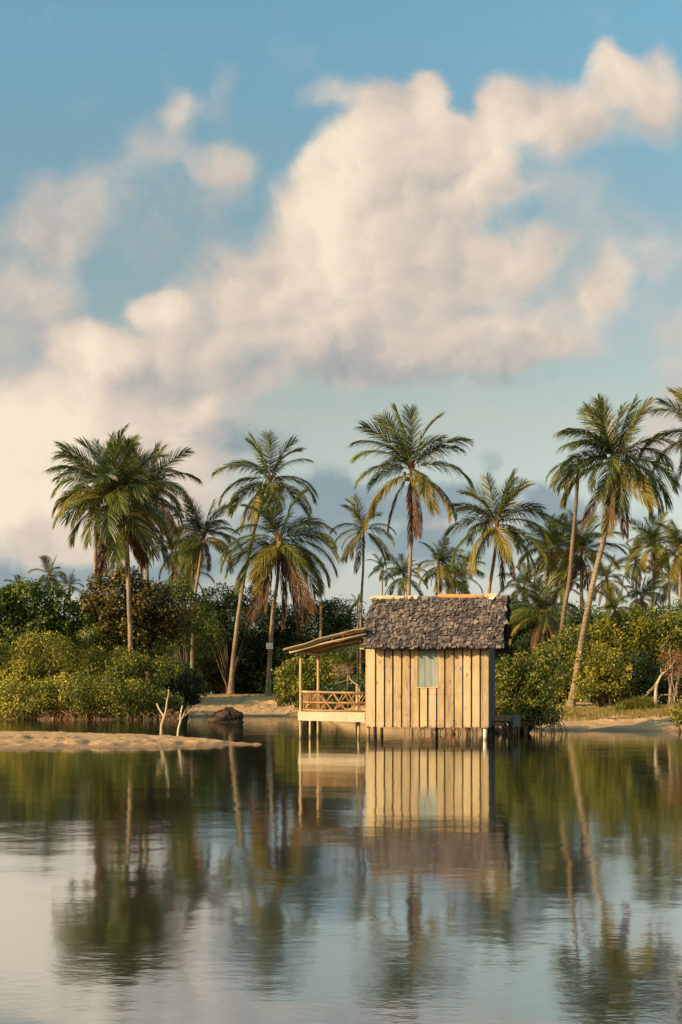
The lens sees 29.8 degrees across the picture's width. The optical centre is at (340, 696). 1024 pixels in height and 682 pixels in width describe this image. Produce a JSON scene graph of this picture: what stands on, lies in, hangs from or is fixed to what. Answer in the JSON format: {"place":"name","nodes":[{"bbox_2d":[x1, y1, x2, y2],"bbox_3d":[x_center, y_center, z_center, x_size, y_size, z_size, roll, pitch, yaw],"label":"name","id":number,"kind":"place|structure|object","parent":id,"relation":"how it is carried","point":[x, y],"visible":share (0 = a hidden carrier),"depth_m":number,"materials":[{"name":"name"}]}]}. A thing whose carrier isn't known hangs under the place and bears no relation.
{"place":"outdoors","nodes":[
{"label":"outdoors","id":0,"kind":"place"},
{"bbox_2d":[199,693,275,696],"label":"leaf litter","id":1,"kind":"object","parent":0,"point":[259,694],"visible":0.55,"depth_m":95.56,"materials":[{"name":"brown plant"}]},
{"bbox_2d":[0,716,681,1023],"bbox_3d":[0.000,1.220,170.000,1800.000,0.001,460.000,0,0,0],"label":"water","id":2,"kind":"structure","parent":0,"point":[336,872],"depth_m":8.62,"materials":[{"name":"blue liquid"}]},
{"bbox_2d":[207,706,243,721],"bbox_3d":[-5.412,0.994,60.493,1.699,1.040,1.486,0,0,0],"label":"boulder","id":3,"kind":"object","parent":2,"relation":"in","point":[228,714],"visible":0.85,"depth_m":60.06,"materials":[{"name":"brown stone"}]},
{"bbox_2d":[283,593,519,739],"bbox_3d":[1.849,-0.335,37.528,6.655,5.312,3.611,0,0,11],"label":"stilt hut","id":4,"kind":"object","parent":2,"relation":"in","point":[430,661],"visible":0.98,"depth_m":36.25,"materials":[{"name":"beige wood"}]},
{"bbox_2d":[0,694,681,749],"bbox_3d":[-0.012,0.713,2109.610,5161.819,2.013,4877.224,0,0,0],"label":"ground","id":5,"kind":"structure","parent":0,"point":[252,705],"depth_m":45.47,"materials":[{"name":"beige sand"}]},
{"bbox_2d":[3,574,29,589],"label":"palm tree","id":6,"kind":"object","parent":5,"relation":"on","point":[19,577],"visible":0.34,"depth_m":149.91,"materials":[{"name":"green plant"}]},
{"bbox_2d":[28,555,67,676],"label":"palm tree","id":7,"kind":"object","parent":5,"relation":"on","point":[45,558],"visible":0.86,"depth_m":114.80,"materials":[{"name":"green plant"}]},
{"bbox_2d":[0,578,95,706],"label":"sea grape tree","id":8,"kind":"object","parent":5,"relation":"on","point":[19,613],"visible":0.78,"depth_m":79.30,"materials":[{"name":"green plant"}]},
{"bbox_2d":[0,628,100,719],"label":"mangrove shrub","id":9,"kind":"object","parent":5,"relation":"on","point":[33,683],"visible":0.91,"depth_m":70.28,"materials":[{"name":"green plant"}]},
{"bbox_2d":[6,622,111,695],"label":"broadleaf bush","id":10,"kind":"object","parent":5,"relation":"on","point":[92,634],"visible":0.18,"depth_m":85.56,"materials":[{"name":"green plant"}]},
{"bbox_2d":[5,628,127,689],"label":"mangrove shrub","id":11,"kind":"object","parent":5,"relation":"on","point":[79,634],"visible":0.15,"depth_m":85.45,"materials":[{"name":"green plant"}]},
{"bbox_2d":[55,570,84,686],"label":"palm tree","id":12,"kind":"object","parent":5,"relation":"on","point":[71,588],"visible":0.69,"depth_m":119.60,"materials":[{"name":"green plant"}]},
{"bbox_2d":[50,431,142,643],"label":"palm tree","id":13,"kind":"object","parent":5,"relation":"on","point":[70,479],"visible":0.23,"depth_m":104.28,"materials":[{"name":"green plant"}]},
{"bbox_2d":[40,424,187,689],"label":"palm tree","id":14,"kind":"object","parent":5,"relation":"on","point":[118,521],"visible":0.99,"depth_m":79.07,"materials":[{"name":"green plant"}]},
{"bbox_2d":[44,640,185,719],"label":"mangrove shrub","id":15,"kind":"object","parent":5,"relation":"on","point":[124,675],"visible":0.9,"depth_m":67.57,"materials":[{"name":"green plant"}]},
{"bbox_2d":[77,631,176,698],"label":"broadleaf bush","id":16,"kind":"object","parent":5,"relation":"on","point":[157,648],"visible":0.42,"depth_m":86.61,"materials":[{"name":"green plant"}]},
{"bbox_2d":[75,563,193,699],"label":"almond tree","id":17,"kind":"object","parent":5,"relation":"on","point":[155,615],"visible":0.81,"depth_m":86.91,"materials":[{"name":"green plant"}]},
{"bbox_2d":[113,489,173,694],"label":"palm tree","id":18,"kind":"object","parent":5,"relation":"on","point":[151,538],"visible":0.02,"depth_m":107.86,"materials":[{"name":"green plant"}]},
{"bbox_2d":[109,436,203,691],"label":"palm tree","id":19,"kind":"object","parent":5,"relation":"on","point":[161,469],"visible":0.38,"depth_m":98.47,"materials":[{"name":"green plant"}]},
{"bbox_2d":[156,689,169,734],"bbox_3d":[-5.223,0.586,37.598,0.413,1.600,0.106,0,0,0],"label":"dead branch","id":20,"kind":"object","parent":5,"relation":"on","point":[162,722],"visible":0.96,"depth_m":37.58,"materials":[{"name":"beige wood"}]},
{"bbox_2d":[148,523,197,690],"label":"palm tree","id":21,"kind":"object","parent":5,"relation":"on","point":[175,568],"visible":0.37,"depth_m":112.21,"materials":[{"name":"green plant"}]},
{"bbox_2d":[151,658,209,717],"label":"mangrove shrub","id":22,"kind":"object","parent":5,"relation":"on","point":[187,693],"visible":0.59,"depth_m":74.35,"materials":[{"name":"green plant"}]},
{"bbox_2d":[177,704,201,735],"bbox_3d":[-4.380,0.800,37.206,0.853,1.192,0.196,0,0,0],"label":"dead branch","id":23,"kind":"object","parent":5,"relation":"on","point":[179,725],"visible":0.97,"depth_m":37.18,"materials":[{"name":"beige wood"}]},
{"bbox_2d":[168,554,214,621],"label":"palm tree","id":24,"kind":"object","parent":5,"relation":"on","point":[192,582],"visible":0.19,"depth_m":121.78,"materials":[{"name":"green plant"}]},
{"bbox_2d":[160,573,226,688],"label":"bush","id":25,"kind":"object","parent":5,"relation":"on","point":[181,593],"visible":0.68,"depth_m":101.72,"materials":[{"name":"green plant"}]},
{"bbox_2d":[158,496,241,687],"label":"palm tree","id":26,"kind":"object","parent":5,"relation":"on","point":[197,548],"visible":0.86,"depth_m":104.33,"materials":[{"name":"green plant"}]},
{"bbox_2d":[184,581,280,693],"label":"tree","id":27,"kind":"object","parent":5,"relation":"on","point":[221,611],"visible":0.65,"depth_m":112.05,"materials":[{"name":"green plant"}]},
{"bbox_2d":[165,618,311,693],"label":"bush","id":28,"kind":"object","parent":5,"relation":"on","point":[251,673],"visible":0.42,"depth_m":115.58,"materials":[{"name":"green plant"}]},
{"bbox_2d":[211,429,318,694],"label":"palm tree","id":29,"kind":"object","parent":5,"relation":"on","point":[278,488],"visible":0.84,"depth_m":97.37,"materials":[{"name":"green plant"}]},
{"bbox_2d":[268,673,288,706],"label":"bush","id":30,"kind":"object","parent":5,"relation":"on","point":[275,683],"visible":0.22,"depth_m":83.91,"materials":[{"name":"green plant"}]},
{"bbox_2d":[218,477,341,696],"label":"palm tree","id":31,"kind":"object","parent":5,"relation":"on","point":[264,561],"visible":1,"depth_m":93.37,"materials":[{"name":"green plant"}]},
{"bbox_2d":[266,643,272,648],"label":"sign","id":32,"kind":"object","parent":31,"relation":"attached to","point":[269,645],"visible":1,"depth_m":93.73,"materials":[{"name":"paint"}]},
{"bbox_2d":[260,594,368,684],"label":"tree","id":33,"kind":"object","parent":5,"relation":"on","point":[333,622],"visible":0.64,"depth_m":113.97,"materials":[{"name":"green plant"}]},
{"bbox_2d":[270,651,362,717],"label":"bush","id":34,"kind":"object","parent":5,"relation":"on","point":[291,687],"visible":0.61,"depth_m":71.49,"materials":[{"name":"green plant"}]},
{"bbox_2d":[272,623,365,685],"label":"bush","id":35,"kind":"object","parent":5,"relation":"on","point":[363,666],"visible":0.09,"depth_m":107.14,"materials":[{"name":"green plant"}]},
{"bbox_2d":[319,603,321,665],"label":"dead palm trunk","id":36,"kind":"object","parent":5,"relation":"on","point":[320,634],"visible":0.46,"depth_m":98.91,"materials":[{"name":"brown wood"}]},
{"bbox_2d":[294,672,365,710],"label":"bush","id":37,"kind":"object","parent":5,"relation":"on","point":[343,688],"visible":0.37,"depth_m":65.64,"materials":[{"name":"green plant"}]},
{"bbox_2d":[1,619,681,693],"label":"wood","id":38,"kind":"object","parent":5,"relation":"on","point":[214,691],"visible":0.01,"depth_m":150.78,"materials":[{"name":"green plant"}]},
{"bbox_2d":[320,641,365,696],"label":"palm tree","id":39,"kind":"object","parent":5,"relation":"on","point":[349,654],"visible":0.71,"depth_m":69.41,"materials":[{"name":"green plant"}]},
{"bbox_2d":[330,661,360,707],"bbox_3d":[0.171,-0.466,62.000,1.552,2.470,0.805,0,0,0],"label":"bare shrub","id":40,"kind":"object","parent":5,"relation":"on","point":[347,669],"visible":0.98,"depth_m":61.97,"materials":[{"name":"brown wood"}]},
{"bbox_2d":[345,593,366,675],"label":"palm tree","id":41,"kind":"object","parent":5,"relation":"on","point":[356,602],"visible":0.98,"depth_m":91.94,"materials":[{"name":"green plant"}]},
{"bbox_2d":[359,602,361,682],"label":"dead palm trunk","id":42,"kind":"object","parent":5,"relation":"on","point":[360,641],"visible":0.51,"depth_m":93.95,"materials":[{"name":"brown wood"}]},
{"bbox_2d":[329,493,396,666],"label":"palm tree","id":43,"kind":"object","parent":5,"relation":"on","point":[356,539],"visible":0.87,"depth_m":107.93,"materials":[{"name":"green plant"}]},
{"bbox_2d":[367,553,394,595],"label":"palm tree","id":44,"kind":"object","parent":5,"relation":"on","point":[379,566],"visible":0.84,"depth_m":189.56,"materials":[{"name":"green plant"}]},
{"bbox_2d":[382,553,428,595],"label":"palm tree","id":45,"kind":"object","parent":5,"relation":"on","point":[397,569],"visible":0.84,"depth_m":149.79,"materials":[{"name":"green plant"}]},
{"bbox_2d":[347,403,475,595],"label":"palm tree","id":46,"kind":"object","parent":5,"relation":"on","point":[407,452],"visible":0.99,"depth_m":87.74,"materials":[{"name":"green plant"}]},
{"bbox_2d":[416,535,467,594],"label":"palm tree","id":47,"kind":"object","parent":5,"relation":"on","point":[441,569],"visible":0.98,"depth_m":135.07,"materials":[{"name":"green plant"}]},
{"bbox_2d":[422,550,486,595],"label":"palm tree","id":48,"kind":"object","parent":5,"relation":"on","point":[464,586],"visible":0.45,"depth_m":143.92,"materials":[{"name":"green plant"}]},
{"bbox_2d":[404,642,569,734],"bbox_3d":[4.882,-0.121,42.895,5.961,3.583,5.238,0,0,0],"label":"waterside mangrove","id":49,"kind":"object","parent":5,"relation":"on","point":[531,704],"visible":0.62,"depth_m":42.61,"materials":[{"name":"green plant"}]},
{"bbox_2d":[442,467,552,593],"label":"palm tree","id":50,"kind":"object","parent":5,"relation":"on","point":[502,548],"visible":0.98,"depth_m":82.87,"materials":[{"name":"green plant"}]},
{"bbox_2d":[496,562,546,630],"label":"palm tree","id":51,"kind":"object","parent":5,"relation":"on","point":[514,594],"visible":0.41,"depth_m":109.41,"materials":[{"name":"green plant"}]},
{"bbox_2d":[495,595,565,696],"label":"dark tree","id":52,"kind":"object","parent":5,"relation":"on","point":[521,641],"visible":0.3,"depth_m":69.28,"materials":[{"name":"green plant"}]},
{"bbox_2d":[509,570,582,669],"bbox_3d":[10.258,-3.034,64.739,4.508,6.886,4.197,0,0,0],"label":"palm tree","id":53,"kind":"object","parent":5,"relation":"on","point":[542,624],"visible":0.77,"depth_m":64.28,"materials":[{"name":"green plant"}]},
{"bbox_2d":[513,513,585,622],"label":"palm tree","id":54,"kind":"object","parent":5,"relation":"on","point":[553,532],"visible":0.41,"depth_m":94.10,"materials":[{"name":"green plant"}]},
{"bbox_2d":[535,567,585,607],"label":"palm tree","id":55,"kind":"object","parent":5,"relation":"on","point":[560,591],"visible":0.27,"depth_m":107.00,"materials":[{"name":"green plant"}]},
{"bbox_2d":[529,625,595,705],"bbox_3d":[10.104,-1.281,57.990,3.425,3.929,2.576,0,0,0],"label":"broadleaf bush","id":56,"kind":"object","parent":5,"relation":"on","point":[566,639],"visible":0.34,"depth_m":57.56,"materials":[{"name":"green plant"}]},
{"bbox_2d":[545,461,579,694],"bbox_3d":[10.585,-5.435,60.843,1.709,11.802,1.971,0,0,0],"label":"palm tree","id":57,"kind":"object","parent":5,"relation":"on","point":[553,482],"visible":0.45,"depth_m":60.59,"materials":[{"name":"brown plant"}]},
{"bbox_2d":[538,508,627,696],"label":"palm tree","id":58,"kind":"object","parent":5,"relation":"on","point":[583,541],"visible":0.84,"depth_m":87.50,"materials":[{"name":"green plant"}]},
{"bbox_2d":[530,601,637,692],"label":"broadleaf bush","id":59,"kind":"object","parent":5,"relation":"on","point":[570,621],"visible":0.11,"depth_m":76.99,"materials":[{"name":"green plant"}]},
{"bbox_2d":[570,641,634,708],"bbox_3d":[11.184,-0.849,55.056,2.761,3.105,2.270,0,0,0],"label":"broadleaf bush","id":60,"kind":"object","parent":5,"relation":"on","point":[607,690],"visible":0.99,"depth_m":54.75,"materials":[{"name":"green plant"}]},
{"bbox_2d":[576,554,630,675],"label":"palm tree","id":61,"kind":"object","parent":5,"relation":"on","point":[618,580],"visible":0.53,"depth_m":117.67,"materials":[{"name":"green plant"}]},
{"bbox_2d":[593,586,634,659],"bbox_3d":[13.206,-2.484,61.934,1.918,5.725,2.253,0,0,31],"label":"palm tree","id":62,"kind":"object","parent":5,"relation":"on","point":[611,605],"visible":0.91,"depth_m":61.77,"materials":[{"name":"green plant"}]},
{"bbox_2d":[552,392,681,706],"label":"palm tree","id":63,"kind":"object","parent":5,"relation":"on","point":[614,501],"visible":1,"depth_m":55.80,"materials":[{"name":"green plant"}]},
{"bbox_2d":[564,607,681,697],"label":"broadleaf bush","id":64,"kind":"object","parent":5,"relation":"on","point":[646,641],"visible":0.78,"depth_m":61.40,"materials":[{"name":"green plant"}]},
{"bbox_2d":[613,541,652,670],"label":"palm tree","id":65,"kind":"object","parent":5,"relation":"on","point":[635,567],"visible":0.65,"depth_m":112.06,"materials":[{"name":"green plant"}]},
{"bbox_2d":[587,648,681,704],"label":"broadleaf bush","id":66,"kind":"object","parent":5,"relation":"on","point":[638,683],"visible":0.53,"depth_m":58.77,"materials":[{"name":"green plant"}]},
{"bbox_2d":[608,693,664,710],"bbox_3d":[11.901,0.265,52.522,2.674,0.867,3.105,0,0,35],"label":"grass clump","id":67,"kind":"object","parent":5,"relation":"on","point":[637,703],"visible":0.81,"depth_m":51.87,"materials":[{"name":"green plant"}]},
{"bbox_2d":[618,570,666,676],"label":"palm tree","id":68,"kind":"object","parent":5,"relation":"on","point":[640,600],"visible":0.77,"depth_m":91.14,"materials":[{"name":"green plant"}]},
{"bbox_2d":[624,511,679,633],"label":"palm tree","id":69,"kind":"object","parent":5,"relation":"on","point":[649,536],"visible":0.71,"depth_m":102.33,"materials":[{"name":"green plant"}]},
{"bbox_2d":[623,597,681,701],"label":"broadleaf bush","id":70,"kind":"object","parent":5,"relation":"on","point":[661,611],"visible":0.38,"depth_m":69.69,"materials":[{"name":"green plant"}]},
{"bbox_2d":[638,386,681,492],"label":"palm tree","id":71,"kind":"object","parent":5,"relation":"on","point":[678,394],"visible":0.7,"depth_m":58.07,"materials":[{"name":"green plant"}]},
{"bbox_2d":[642,642,681,706],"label":"dead tree","id":72,"kind":"object","parent":5,"relation":"on","point":[655,688],"visible":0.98,"depth_m":52.45,"materials":[{"name":"beige wood"}]},
{"bbox_2d":[646,560,678,681],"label":"palm tree","id":73,"kind":"object","parent":5,"relation":"on","point":[668,585],"visible":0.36,"depth_m":123.25,"materials":[{"name":"green plant"}]},
{"bbox_2d":[645,518,681,693],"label":"palm tree","id":74,"kind":"object","parent":5,"relation":"on","point":[675,542],"visible":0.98,"depth_m":97.90,"materials":[{"name":"green plant"}]},
{"bbox_2d":[657,647,681,707],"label":"rusty bush","id":75,"kind":"object","parent":5,"relation":"on","point":[679,672],"visible":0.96,"depth_m":52.49,"materials":[{"name":"orange plant"}]},
{"bbox_2d":[667,699,681,731],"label":"corner bush","id":76,"kind":"object","parent":5,"relation":"on","point":[678,719],"visible":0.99,"depth_m":43.39,"materials":[{"name":"green plant"}]},
{"bbox_2d":[0,0,681,693],"label":"sky","id":77,"kind":"structure","parent":0,"point":[221,221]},
{"bbox_2d":[561,704,681,720],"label":"grass","id":78,"kind":"structure","parent":0,"point":[573,712],"depth_m":49.81,"materials":[{"name":"green plant"}]}
]}

